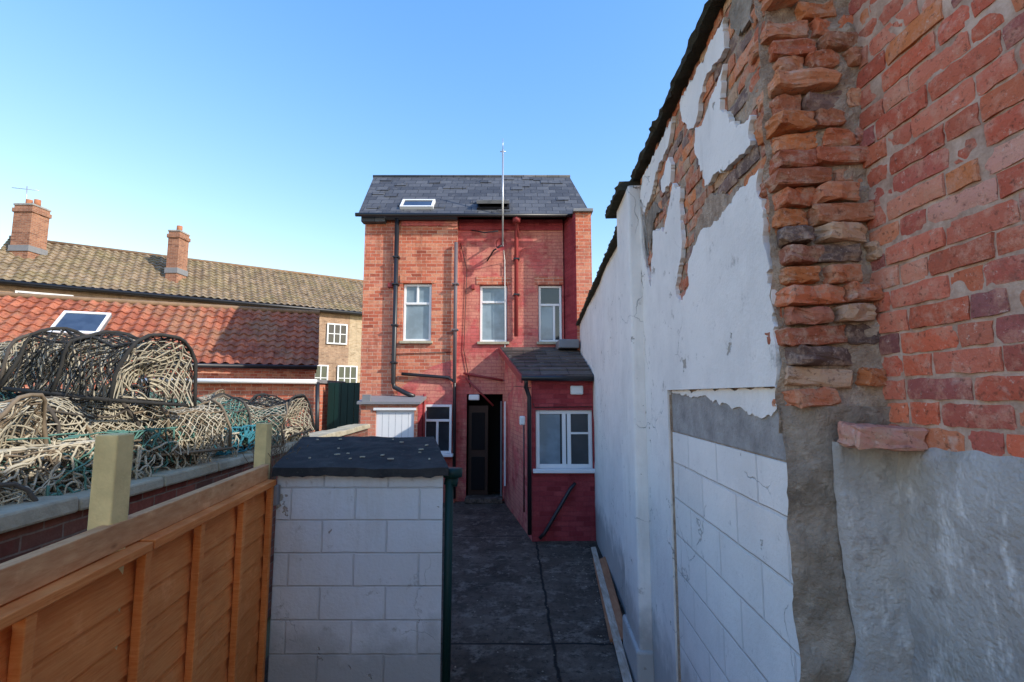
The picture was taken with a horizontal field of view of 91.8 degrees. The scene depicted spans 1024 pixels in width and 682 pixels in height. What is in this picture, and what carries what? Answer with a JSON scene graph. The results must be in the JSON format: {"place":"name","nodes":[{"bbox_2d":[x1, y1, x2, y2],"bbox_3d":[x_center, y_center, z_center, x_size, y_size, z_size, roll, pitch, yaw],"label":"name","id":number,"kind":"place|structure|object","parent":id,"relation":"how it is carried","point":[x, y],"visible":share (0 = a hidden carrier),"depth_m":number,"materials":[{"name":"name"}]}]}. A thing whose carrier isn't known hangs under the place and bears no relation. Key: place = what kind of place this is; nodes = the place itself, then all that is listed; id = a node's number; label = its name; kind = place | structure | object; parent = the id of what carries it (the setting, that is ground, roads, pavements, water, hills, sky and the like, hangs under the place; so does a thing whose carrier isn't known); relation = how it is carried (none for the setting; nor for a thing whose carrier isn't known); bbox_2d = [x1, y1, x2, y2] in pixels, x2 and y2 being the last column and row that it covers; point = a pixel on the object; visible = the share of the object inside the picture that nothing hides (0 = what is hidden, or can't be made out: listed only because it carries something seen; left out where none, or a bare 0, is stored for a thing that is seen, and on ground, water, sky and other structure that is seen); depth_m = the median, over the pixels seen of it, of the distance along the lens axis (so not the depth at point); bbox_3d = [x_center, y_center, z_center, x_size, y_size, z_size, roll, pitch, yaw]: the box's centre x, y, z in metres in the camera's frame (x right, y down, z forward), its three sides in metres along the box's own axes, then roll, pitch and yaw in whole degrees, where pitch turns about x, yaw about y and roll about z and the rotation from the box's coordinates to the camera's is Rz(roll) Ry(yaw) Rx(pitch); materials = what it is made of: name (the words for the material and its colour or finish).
{"place":"outdoors","nodes":[
{"label":"outdoors","id":0,"kind":"place"},
{"bbox_2d":[0,0,707,282],"label":"sky","id":1,"kind":"structure","parent":0,"point":[261,130],"materials":[{"name":"blue"}]},
{"bbox_2d":[265,492,502,658],"bbox_3d":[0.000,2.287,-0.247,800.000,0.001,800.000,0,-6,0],"label":"ground","id":2,"kind":"structure","parent":0,"point":[268,635],"depth_m":4.81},
{"bbox_2d":[87,433,134,649],"bbox_3d":[-1.575,1.430,1.857,0.090,2.135,0.090,0,-6,0],"label":"fence post","id":3,"kind":"object","parent":2,"relation":"on","point":[111,480],"visible":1,"depth_m":1.92,"materials":[{"name":"brown wood"}]},
{"bbox_2d":[0,284,349,380],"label":"front wall","id":4,"kind":"structure","parent":2,"relation":"on","point":[332,356],"depth_m":25.78,"materials":[{"name":"brown brick"}]},
{"bbox_2d":[0,279,361,314],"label":"eaves gutter","id":5,"kind":"object","parent":4,"relation":"attached to","point":[56,286],"visible":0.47,"depth_m":21.95,"materials":[{"name":"black plastic"}]},
{"bbox_2d":[0,238,362,311],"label":"roof","id":6,"kind":"structure","parent":4,"relation":"on","point":[66,264],"depth_m":23.53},
{"bbox_2d":[8,186,51,258],"bbox_3d":[-20.981,-4.767,21.386,1.343,3.951,0.900,0,-6,0],"label":"chimney","id":7,"kind":"object","parent":6,"relation":"on","point":[30,228],"visible":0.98,"depth_m":21.05,"materials":[{"name":"brick"}]},
{"bbox_2d":[164,225,190,295],"bbox_3d":[-15.950,-3.858,23.651,0.620,3.330,0.800,0,-6,0],"label":"chimney","id":8,"kind":"object","parent":6,"relation":"on","point":[175,269],"visible":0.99,"depth_m":23.39,"materials":[{"name":"brick"}]},
{"bbox_2d":[9,235,362,281],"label":"ridge","id":9,"kind":"structure","parent":6,"relation":"on","point":[165,256],"depth_m":25.81,"materials":[{"name":"tile"}]},
{"bbox_2d":[0,429,367,617],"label":"wall","id":10,"kind":"structure","parent":2,"relation":"on","point":[16,543],"depth_m":2.70,"materials":[{"name":"brick"}]},
{"bbox_2d":[0,482,38,505],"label":"lobster pot","id":11,"kind":"object","parent":10,"relation":"on","point":[27,491],"visible":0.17,"depth_m":2.44,"materials":[{"name":"fabric"}]},
{"bbox_2d":[0,393,48,481],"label":"lobster pot","id":12,"kind":"object","parent":11,"relation":"on","point":[9,417],"visible":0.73,"depth_m":2.73,"materials":[{"name":"fabric"}]},
{"bbox_2d":[0,496,77,533],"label":"coping","id":13,"kind":"object","parent":10,"relation":"on","point":[14,515],"visible":0.8,"depth_m":2.41,"materials":[{"name":"concrete"}]},
{"bbox_2d":[0,438,94,502],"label":"rope tangle","id":14,"kind":"object","parent":10,"relation":"on","point":[34,474],"visible":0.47,"depth_m":2.69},
{"bbox_2d":[5,463,91,495],"bbox_3d":[-3.028,1.002,3.044,1.062,0.497,0.573,-4,-9,14],"label":"lobster pot","id":15,"kind":"object","parent":10,"relation":"on","point":[57,484],"visible":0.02,"depth_m":2.91,"materials":[{"name":"fabric"}]},
{"bbox_2d":[0,392,143,482],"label":"lobster pot","id":16,"kind":"object","parent":15,"relation":"on","point":[53,414],"visible":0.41,"depth_m":3.19,"materials":[{"name":"fabric"}]},
{"bbox_2d":[36,477,163,510],"bbox_3d":[-2.483,0.911,2.993,0.367,0.071,0.693,0,-6,0],"label":"coping","id":17,"kind":"object","parent":10,"relation":"on","point":[142,485],"visible":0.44,"depth_m":3.07,"materials":[{"name":"concrete"}]},
{"bbox_2d":[0,425,195,495],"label":"rope tangle","id":18,"kind":"object","parent":17,"relation":"on","point":[81,467],"visible":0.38,"depth_m":3.04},
{"bbox_2d":[15,454,196,481],"bbox_3d":[-3.020,1.067,3.750,1.065,0.497,0.629,5,-8,-4],"label":"lobster pot","id":19,"kind":"object","parent":10,"relation":"on","point":[170,464],"visible":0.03,"depth_m":3.76,"materials":[{"name":"fabric"}]},
{"bbox_2d":[50,399,233,466],"bbox_3d":[-2.717,0.664,3.707,0.597,0.472,1.012,-12,-11,27],"label":"lobster pot","id":20,"kind":"object","parent":19,"relation":"on","point":[203,413],"visible":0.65,"depth_m":3.75,"materials":[{"name":"fabric"}]},
{"bbox_2d":[0,327,197,407],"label":"lobster pot","id":21,"kind":"object","parent":20,"relation":"on","point":[142,349],"visible":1,"depth_m":3.49,"materials":[{"name":"fabric"}]},
{"bbox_2d":[131,462,217,486],"bbox_3d":[-2.517,0.980,3.680,0.367,0.081,0.671,0,-6,0],"label":"coping","id":22,"kind":"object","parent":10,"relation":"on","point":[172,476],"visible":0.6,"depth_m":3.59,"materials":[{"name":"concrete"}]},
{"bbox_2d":[0,432,200,501],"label":"rope tangle","id":23,"kind":"object","parent":22,"relation":"on","point":[52,451],"visible":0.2,"depth_m":2.69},
{"bbox_2d":[131,432,239,479],"bbox_3d":[-2.580,0.876,3.828,0.297,0.256,1.216,0,-6,0],"label":"rope tangle","id":24,"kind":"object","parent":22,"relation":"on","point":[137,460],"visible":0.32,"depth_m":3.60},
{"bbox_2d":[143,444,225,465],"bbox_3d":[-3.128,1.149,4.402,1.062,0.497,0.573,-1,-12,10],"label":"lobster pot","id":25,"kind":"object","parent":10,"relation":"on","point":[163,447],"depth_m":4.36,"materials":[{"name":"fabric"}]},
{"bbox_2d":[122,386,251,446],"bbox_3d":[-2.946,0.712,4.476,0.593,0.512,1.088,-2,-12,18],"label":"lobster pot","id":26,"kind":"object","parent":25,"relation":"on","point":[235,413],"visible":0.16,"depth_m":4.76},
{"bbox_2d":[200,453,252,470],"bbox_3d":[-2.550,1.056,4.338,0.364,0.073,0.638,0,-6,0],"label":"coping","id":27,"kind":"object","parent":10,"relation":"on","point":[223,462],"visible":0.45,"depth_m":4.30,"materials":[{"name":"concrete"}]},
{"bbox_2d":[230,445,280,454],"bbox_3d":[-2.581,1.113,4.949,0.362,0.090,0.572,0,-6,0],"label":"coping","id":28,"kind":"object","parent":10,"relation":"on","point":[249,451],"visible":0.17,"depth_m":4.83,"materials":[{"name":"concrete"}]},
{"bbox_2d":[211,424,255,454],"bbox_3d":[-2.619,0.911,4.628,0.256,0.236,0.617,0,-6,0],"label":"rope tangle","id":29,"kind":"object","parent":28,"relation":"on","point":[248,433],"visible":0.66,"depth_m":4.61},
{"bbox_2d":[273,439,298,452],"bbox_3d":[-2.615,1.187,5.611,0.334,0.086,0.761,0,-6,-3],"label":"coping","id":30,"kind":"object","parent":10,"relation":"on","point":[288,445],"visible":0.06,"depth_m":5.46,"materials":[{"name":"concrete"}]},
{"bbox_2d":[210,393,315,439],"bbox_3d":[-2.992,0.872,5.871,1.124,0.516,0.618,-1,0,12],"label":"lobster pot","id":31,"kind":"object","parent":30,"relation":"on","point":[267,400],"visible":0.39,"depth_m":5.85,"materials":[{"name":"fabric"}]},
{"bbox_2d":[254,423,271,662],"bbox_3d":[-1.845,1.644,3.584,0.085,2.080,0.085,0,-6,0],"label":"fence post","id":32,"kind":"object","parent":2,"relation":"on","point":[263,436],"visible":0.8,"depth_m":3.64,"materials":[{"name":"brown wood"}]},
{"bbox_2d":[348,314,361,394],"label":"front wall","id":33,"kind":"structure","parent":2,"relation":"on","point":[355,337],"depth_m":26.76,"materials":[{"name":"yellow brick"}]},
{"bbox_2d":[268,436,462,681],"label":"block outhouse","id":34,"kind":"structure","parent":2,"relation":"on","point":[357,582],"depth_m":3.50,"materials":[{"name":"concrete"}]},
{"bbox_2d":[231,439,308,478],"bbox_3d":[-1.948,0.964,4.052,0.503,0.337,0.824,0,-6,0],"label":"dry shrub","id":35,"kind":"object","parent":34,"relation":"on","point":[278,458],"visible":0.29,"depth_m":4.05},
{"bbox_2d":[357,395,426,436],"bbox_3d":[-2.450,2.267,10.095,1.260,2.340,0.720,0,-6,0],"label":"brick lean to","id":36,"kind":"object","parent":2,"relation":"on","point":[392,416],"visible":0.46,"depth_m":9.91,"materials":[{"name":"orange brick"}]},
{"bbox_2d":[376,410,413,436],"bbox_3d":[-2.335,2.198,9.871,0.770,1.630,0.040,0,-6,0],"label":"white door leaf","id":37,"kind":"structure","parent":36,"relation":"in","point":[402,424],"depth_m":9.91,"materials":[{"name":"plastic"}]},
{"bbox_2d":[359,221,457,423],"bbox_3d":[-2.225,0.368,10.717,2.050,6.250,0.090,0,-6,0],"label":"bay","id":38,"kind":"object","parent":2,"relation":"on","point":[426,250],"visible":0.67,"depth_m":10.81,"materials":[{"name":"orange brick"}]},
{"bbox_2d":[391,218,414,396],"bbox_3d":[-2.300,-0.737,10.656,0.552,3.927,0.123,-1,-6,12],"label":"soil pipe","id":39,"kind":"object","parent":38,"relation":"attached to","point":[394,328],"visible":0.96,"depth_m":10.65,"materials":[{"name":"black plastic"}]},
{"bbox_2d":[400,275,434,282],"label":"lintel","id":40,"kind":"structure","parent":38,"relation":"attached to","point":[417,278],"depth_m":10.84,"materials":[{"name":"orange brick"}]},
{"bbox_2d":[398,360,453,502],"bbox_3d":[-1.820,1.928,10.498,1.240,3.100,0.001,0,-6,0],"label":"red paint panel","id":41,"kind":"object","parent":38,"relation":"attached to","point":[437,391],"visible":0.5,"depth_m":10.60,"materials":[{"name":"paint"}]},
{"bbox_2d":[401,372,455,498],"bbox_3d":[-1.759,1.964,10.429,1.188,2.615,0.070,0,-6,0],"label":"waste pipe","id":42,"kind":"object","parent":38,"relation":"attached to","point":[454,407],"visible":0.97,"depth_m":10.47,"materials":[{"name":"black plastic"}]},
{"bbox_2d":[453,242,457,381],"bbox_3d":[-1.220,-0.641,10.691,0.074,3.050,0.074,-3,-7,22],"label":"downpipe","id":43,"kind":"object","parent":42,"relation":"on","point":[455,310],"visible":1,"depth_m":10.66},
{"bbox_2d":[401,221,457,225],"bbox_3d":[-1.825,-2.638,11.007,1.250,0.190,0.080,0,-6,0],"label":"frieze","id":44,"kind":"object","parent":38,"relation":"attached to","point":[429,223],"visible":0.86,"depth_m":10.96,"materials":[{"name":"brick"}]},
{"bbox_2d":[403,217,568,341],"bbox_3d":[-0.990,-0.237,12.427,5.260,7.820,3.340,0,-6,0],"label":"side and back walls","id":45,"kind":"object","parent":2,"relation":"on","point":[564,218],"depth_m":14.09,"materials":[{"name":"red brick"}]},
{"bbox_2d":[373,177,562,219],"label":"roof back","id":46,"kind":"structure","parent":45,"relation":"on","point":[510,218],"depth_m":13.44,"materials":[{"name":"stone"}]},
{"bbox_2d":[373,175,569,176],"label":"ridge tiles","id":47,"kind":"object","parent":46,"relation":"on","point":[469,175],"visible":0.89,"depth_m":12.69,"materials":[{"name":"tile"}]},
{"bbox_2d":[359,177,586,212],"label":"roof front","id":48,"kind":"structure","parent":45,"relation":"attached to","point":[537,197],"depth_m":11.74,"materials":[{"name":"tile"}]},
{"bbox_2d":[385,217,457,220],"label":"fascia","id":49,"kind":"structure","parent":48,"relation":"attached to","point":[423,218],"depth_m":10.87,"materials":[{"name":"black plastic"}]},
{"bbox_2d":[355,213,571,216],"bbox_3d":[-1.050,-2.738,10.786,4.700,0.110,0.090,0,-6,0],"label":"gutter","id":50,"kind":"object","parent":48,"relation":"attached to","point":[462,214],"visible":1,"depth_m":10.75,"materials":[{"name":"black plastic"}]},
{"bbox_2d":[470,394,502,491],"bbox_3d":[-0.590,2.348,11.590,0.780,2.300,0.050,0,-6,0],"label":"doorway","id":51,"kind":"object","parent":2,"relation":"on","point":[494,446],"depth_m":11.58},
{"bbox_2d":[455,220,563,500],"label":"wall","id":52,"kind":"structure","parent":2,"relation":"on","point":[540,253],"depth_m":10.96,"materials":[{"name":"brick"}]},
{"bbox_2d":[422,372,502,436],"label":"pipes","id":53,"kind":"object","parent":52,"relation":"attached to","point":[469,381],"visible":0.89,"depth_m":10.67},
{"bbox_2d":[466,394,469,494],"bbox_3d":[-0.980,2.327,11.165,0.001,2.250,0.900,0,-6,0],"label":"door frame","id":54,"kind":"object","parent":52,"relation":"attached to","point":[468,402],"depth_m":10.93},
{"bbox_2d":[468,406,487,494],"bbox_3d":[-0.735,2.387,10.786,0.430,1.950,0.040,0,-6,0],"label":"back door leaf","id":55,"kind":"object","parent":54,"relation":"attached to","point":[478,453],"visible":0.56,"depth_m":10.77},
{"bbox_2d":[471,413,484,449],"bbox_3d":[-0.735,1.962,10.804,0.290,0.800,0.025,0,-6,0],"label":"door panel","id":56,"kind":"structure","parent":55,"relation":"attached to","point":[478,433],"depth_m":10.79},
{"bbox_2d":[471,457,484,489],"bbox_3d":[-0.735,2.856,10.708,0.290,0.700,0.025,0,-6,0],"label":"door panel","id":57,"kind":"structure","parent":55,"relation":"attached to","point":[477,473],"depth_m":10.70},
{"bbox_2d":[476,277,510,284],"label":"lintel","id":58,"kind":"structure","parent":52,"relation":"attached to","point":[489,280],"depth_m":10.99,"materials":[{"name":"orange brick"}]},
{"bbox_2d":[459,220,562,229],"bbox_3d":[-0.030,-2.598,11.151,2.320,0.240,0.085,0,-6,0],"label":"frieze","id":59,"kind":"object","parent":52,"relation":"attached to","point":[510,225],"visible":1,"depth_m":11.11,"materials":[{"name":"brick"}]},
{"bbox_2d":[512,217,520,336],"bbox_3d":[0.100,-1.410,10.801,0.180,2.604,0.355,0,-6,0],"label":"downpipe","id":60,"kind":"object","parent":52,"relation":"attached to","point":[516,220],"visible":1,"depth_m":10.87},
{"bbox_2d":[537,342,555,343],"bbox_3d":[0.845,0.049,10.878,0.610,0.058,0.160,0,-6,0],"label":"window sill","id":61,"kind":"structure","parent":52,"relation":"attached to","point":[546,342],"depth_m":10.80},
{"bbox_2d":[553,306,554,341],"bbox_3d":[0.930,-0.391,11.004,0.050,0.820,0.060,0,-6,0],"label":"mullion window","id":62,"kind":"structure","parent":61,"relation":"in","point":[553,323],"depth_m":10.97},
{"bbox_2d":[541,306,552,338],"bbox_3d":[0.760,-0.406,11.002,0.280,0.750,0.001,0,-6,0],"label":"window pane","id":63,"kind":"object","parent":62,"relation":"attached to","point":[546,322],"visible":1,"depth_m":11.00,"materials":[{"name":"clear glass"}]},
{"bbox_2d":[499,339,595,541],"bbox_3d":[0.565,1.598,9.116,1.710,3.460,3.119,0,-6,0],"label":"kitchen extension","id":64,"kind":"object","parent":2,"relation":"on","point":[549,472],"visible":0.96,"depth_m":7.84,"materials":[{"name":"brick"}]},
{"bbox_2d":[560,414,588,463],"label":"window pane","id":65,"kind":"structure","parent":64,"relation":"in","point":[579,422],"depth_m":7.85,"materials":[{"name":"clear glass"}]},
{"bbox_2d":[588,410,592,467],"bbox_3d":[1.235,1.547,7.854,0.060,0.900,0.060,0,-6,0],"label":"window frame","id":66,"kind":"structure","parent":64,"relation":"in","point":[590,458],"depth_m":7.82,"materials":[{"name":"white plastic"}]},
{"bbox_2d":[580,247,625,613],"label":"white boundary wall","id":67,"kind":"structure","parent":2,"relation":"on","point":[599,341],"depth_m":6.24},
{"bbox_2d":[617,185,652,650],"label":"pier","id":68,"kind":"structure","parent":2,"relation":"on","point":[636,517],"depth_m":4.08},
{"bbox_2d":[605,181,640,218],"bbox_3d":[1.180,-1.302,4.608,0.558,0.106,0.700,0,-6,3],"label":"pier capstone","id":69,"kind":"object","parent":68,"relation":"on","point":[615,201],"visible":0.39,"depth_m":4.45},
{"bbox_2d":[673,432,800,681],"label":"blockwork infill","id":70,"kind":"object","parent":2,"relation":"on","point":[735,591],"visible":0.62,"depth_m":2.28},
{"bbox_2d":[672,393,786,460],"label":"lintel","id":71,"kind":"structure","parent":70,"relation":"on","point":[705,417],"depth_m":2.34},
{"bbox_2d":[672,387,777,417],"bbox_3d":[1.021,0.301,2.539,0.012,0.134,1.487,0,-6,3],"label":"lintel smear","id":72,"kind":"object","parent":71,"relation":"attached to","point":[756,401],"visible":0.9,"depth_m":2.12},
{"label":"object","id":73,"kind":"object","parent":2,"relation":"on","visible":0},
{"bbox_2d":[630,0,725,180],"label":"coping","id":74,"kind":"object","parent":73,"relation":"on","point":[697,41],"visible":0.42,"depth_m":2.90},
{"bbox_2d":[640,169,781,681],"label":"wall plaster","id":75,"kind":"object","parent":73,"relation":"attached to","point":[714,325],"visible":0.97,"depth_m":2.81,"materials":[{"name":"paint"}]},
{"bbox_2d":[669,395,680,681],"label":"pipe","id":76,"kind":"object","parent":75,"relation":"attached to","point":[675,549],"visible":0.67,"depth_m":3.21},
{"bbox_2d":[640,0,782,317],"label":"exposed brickwork","id":77,"kind":"object","parent":73,"relation":"attached to","point":[727,181],"visible":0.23,"depth_m":2.49,"materials":[{"name":"brick"}]},
{"bbox_2d":[645,201,662,249],"bbox_3d":[1.072,-0.877,3.762,0.014,0.331,0.506,0,-6,3],"label":"scratch coat","id":78,"kind":"object","parent":77,"relation":"hanging from","point":[654,210],"visible":0.96,"depth_m":3.80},
{"bbox_2d":[640,116,675,212],"bbox_3d":[1.059,-1.226,3.654,0.026,0.323,1.023,0,-6,3],"label":"render flake","id":79,"kind":"object","parent":77,"relation":"attached to","point":[649,181],"visible":0.99,"depth_m":3.64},
{"bbox_2d":[661,157,674,192],"bbox_3d":[1.043,-1.104,3.325,0.026,0.189,0.272,0,-6,3],"label":"render flake","id":80,"kind":"object","parent":77,"relation":"attached to","point":[668,178],"visible":0.96,"depth_m":3.26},
{"bbox_2d":[680,17,729,129],"bbox_3d":[1.008,-1.341,2.631,0.026,0.307,0.715,0,-6,3],"label":"render flake","id":81,"kind":"object","parent":77,"relation":"attached to","point":[691,106],"visible":0.99,"depth_m":2.60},
{"bbox_2d":[695,186,740,241],"bbox_3d":[1.007,-0.646,2.443,0.016,0.212,0.650,0,-6,3],"label":"scratch coat","id":82,"kind":"object","parent":77,"relation":"attached to","point":[715,206],"visible":0.56,"depth_m":2.48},
{"bbox_2d":[694,64,756,185],"bbox_3d":[0.996,-1.015,2.372,0.026,0.524,0.702,0,-6,3],"label":"render flake","id":83,"kind":"object","parent":77,"relation":"attached to","point":[725,141],"visible":1,"depth_m":2.34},
{"bbox_2d":[728,0,753,35],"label":"scratch coat","id":84,"kind":"object","parent":77,"relation":"hanging from","point":[740,17],"visible":0.94,"depth_m":2.13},
{"bbox_2d":[848,0,1023,457],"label":"bricks","id":85,"kind":"object","parent":73,"relation":"attached to","point":[997,129],"visible":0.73,"depth_m":1.45,"materials":[{"name":"brick"}]},
{"bbox_2d":[850,0,1023,455],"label":"pointing","id":86,"kind":"object","parent":85,"relation":"attached to","point":[981,151],"visible":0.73,"depth_m":1.44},
{"bbox_2d":[895,447,1023,681],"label":"cement render","id":87,"kind":"object","parent":73,"relation":"attached to","point":[961,514],"visible":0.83,"depth_m":1.37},
{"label":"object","id":88,"kind":"object","parent":2,"relation":"on","visible":0},
{"bbox_2d":[563,213,591,351],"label":"flank pier","id":89,"kind":"structure","parent":88,"relation":"on","point":[577,267],"depth_m":10.60,"materials":[{"name":"red brick"}]},
{"bbox_2d":[576,226,616,325],"bbox_3d":[1.409,-0.754,7.820,0.435,0.346,5.980,0,-6,3],"label":"coping","id":90,"kind":"object","parent":88,"relation":"on","point":[612,244],"visible":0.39,"depth_m":6.66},
{"bbox_2d":[405,287,429,338],"bbox_3d":[-2.065,-0.617,10.869,0.610,1.260,0.001,0,-6,0],"label":"window pane","id":91,"kind":"object","parent":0,"point":[417,321],"visible":0.6,"depth_m":10.86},
{"bbox_2d":[426,407,448,450],"bbox_3d":[-1.565,1.848,10.452,0.590,1.010,0.001,0,-6,0],"label":"kitchen window pane","id":92,"kind":"object","parent":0,"point":[439,413],"visible":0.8,"depth_m":10.46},
{"bbox_2d":[264,493,633,681],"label":"concrete yard","id":93,"kind":"structure","parent":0,"point":[503,607],"depth_m":5.25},
{"bbox_2d":[0,464,275,681],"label":"timber fence","id":94,"kind":"object","parent":93,"relation":"on","point":[187,591],"visible":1,"depth_m":2.16,"materials":[{"name":"brown wood"}]},
{"bbox_2d":[465,495,502,503],"bbox_3d":[-0.590,3.332,10.453,0.780,0.100,0.400,0,-6,0],"label":"step","id":95,"kind":"object","parent":93,"relation":"on","point":[483,499],"visible":1,"depth_m":10.26,"materials":[{"name":"concrete"}]},
{"bbox_2d":[599,557,622,644],"bbox_3d":[1.079,2.799,5.532,0.140,0.091,2.210,-1,-6,5],"label":"timber plank","id":96,"kind":"object","parent":93,"relation":"on","point":[611,591],"visible":0.46,"depth_m":5.36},
{"bbox_2d":[591,547,632,681],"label":"timber plank","id":97,"kind":"object","parent":93,"relation":"on","point":[623,663],"visible":1,"depth_m":4.72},
{"bbox_2d":[622,614,653,681],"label":"pier plinth","id":98,"kind":"structure","parent":93,"relation":"on","point":[640,664],"depth_m":3.81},
{"bbox_2d":[742,0,928,681],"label":"broken brick pier","id":99,"kind":"structure","parent":93,"relation":"on","point":[845,442],"depth_m":1.74,"materials":[{"name":"brick"}]},
{"bbox_2d":[482,288,504,339],"bbox_3d":[-0.410,-0.599,11.028,0.600,1.260,0.001,0,-6,0],"label":"window pane","id":100,"kind":"object","parent":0,"point":[493,321],"visible":0.6,"depth_m":11.03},
{"bbox_2d":[541,288,559,339],"bbox_3d":[0.845,-0.599,11.028,0.510,1.260,0.001,0,-6,0],"label":"window pane","id":101,"kind":"object","parent":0,"point":[549,295],"visible":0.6,"depth_m":11.06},
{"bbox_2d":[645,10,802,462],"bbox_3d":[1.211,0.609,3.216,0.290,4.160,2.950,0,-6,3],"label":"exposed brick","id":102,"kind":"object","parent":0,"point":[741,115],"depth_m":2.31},
{"label":"neighbouring yard","id":103,"kind":"structure","parent":0,"visible":0},
{"bbox_2d":[0,292,319,394],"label":"pantiled outbuilding","id":104,"kind":"structure","parent":103,"relation":"on","point":[233,342],"depth_m":12.87,"materials":[{"name":"tile"}]},
{"bbox_2d":[136,378,345,434],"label":"garden store","id":105,"kind":"structure","parent":103,"relation":"on","point":[314,392],"depth_m":10.54,"materials":[{"name":"orange brick"}]},
{"bbox_2d":[327,383,359,429],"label":"green gate","id":106,"kind":"structure","parent":103,"relation":"on","point":[343,407],"depth_m":10.81,"materials":[{"name":"paint"}]},
{"bbox_3d":[-9.233,0.135,26.166,0.785,0.070,0.544,0,-6,0],"label":"window","id":107,"kind":"object","parent":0,"visible":0},
{"bbox_2d":[328,324,345,342],"bbox_3d":[-9.244,-0.370,26.237,0.900,0.950,0.020,4,-7,-33],"label":"window glass","id":108,"kind":"object","parent":107,"relation":"on","point":[337,335],"visible":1,"depth_m":26.23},
{"bbox_3d":[-4.144,1.008,3.107,1.062,0.497,0.573,0,-6,-4],"label":"lobster pot","id":109,"kind":"object","parent":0,"visible":0},
{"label":"lobster pot","id":110,"kind":"object","parent":109,"relation":"on","visible":0},
{"bbox_2d":[0,333,81,395],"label":"lobster pot","id":111,"kind":"object","parent":110,"relation":"on","point":[9,350],"visible":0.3,"depth_m":3.79,"materials":[{"name":"fabric"}]},
{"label":"lobster pot","id":112,"kind":"object","parent":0,"visible":0},
{"bbox_2d":[181,402,288,448],"bbox_3d":[-2.756,0.827,5.004,0.923,0.435,0.516,2,7,-22],"label":"lobster pot","id":113,"kind":"object","parent":112,"relation":"on","point":[280,416],"visible":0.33,"depth_m":4.99,"materials":[{"name":"fabric"}]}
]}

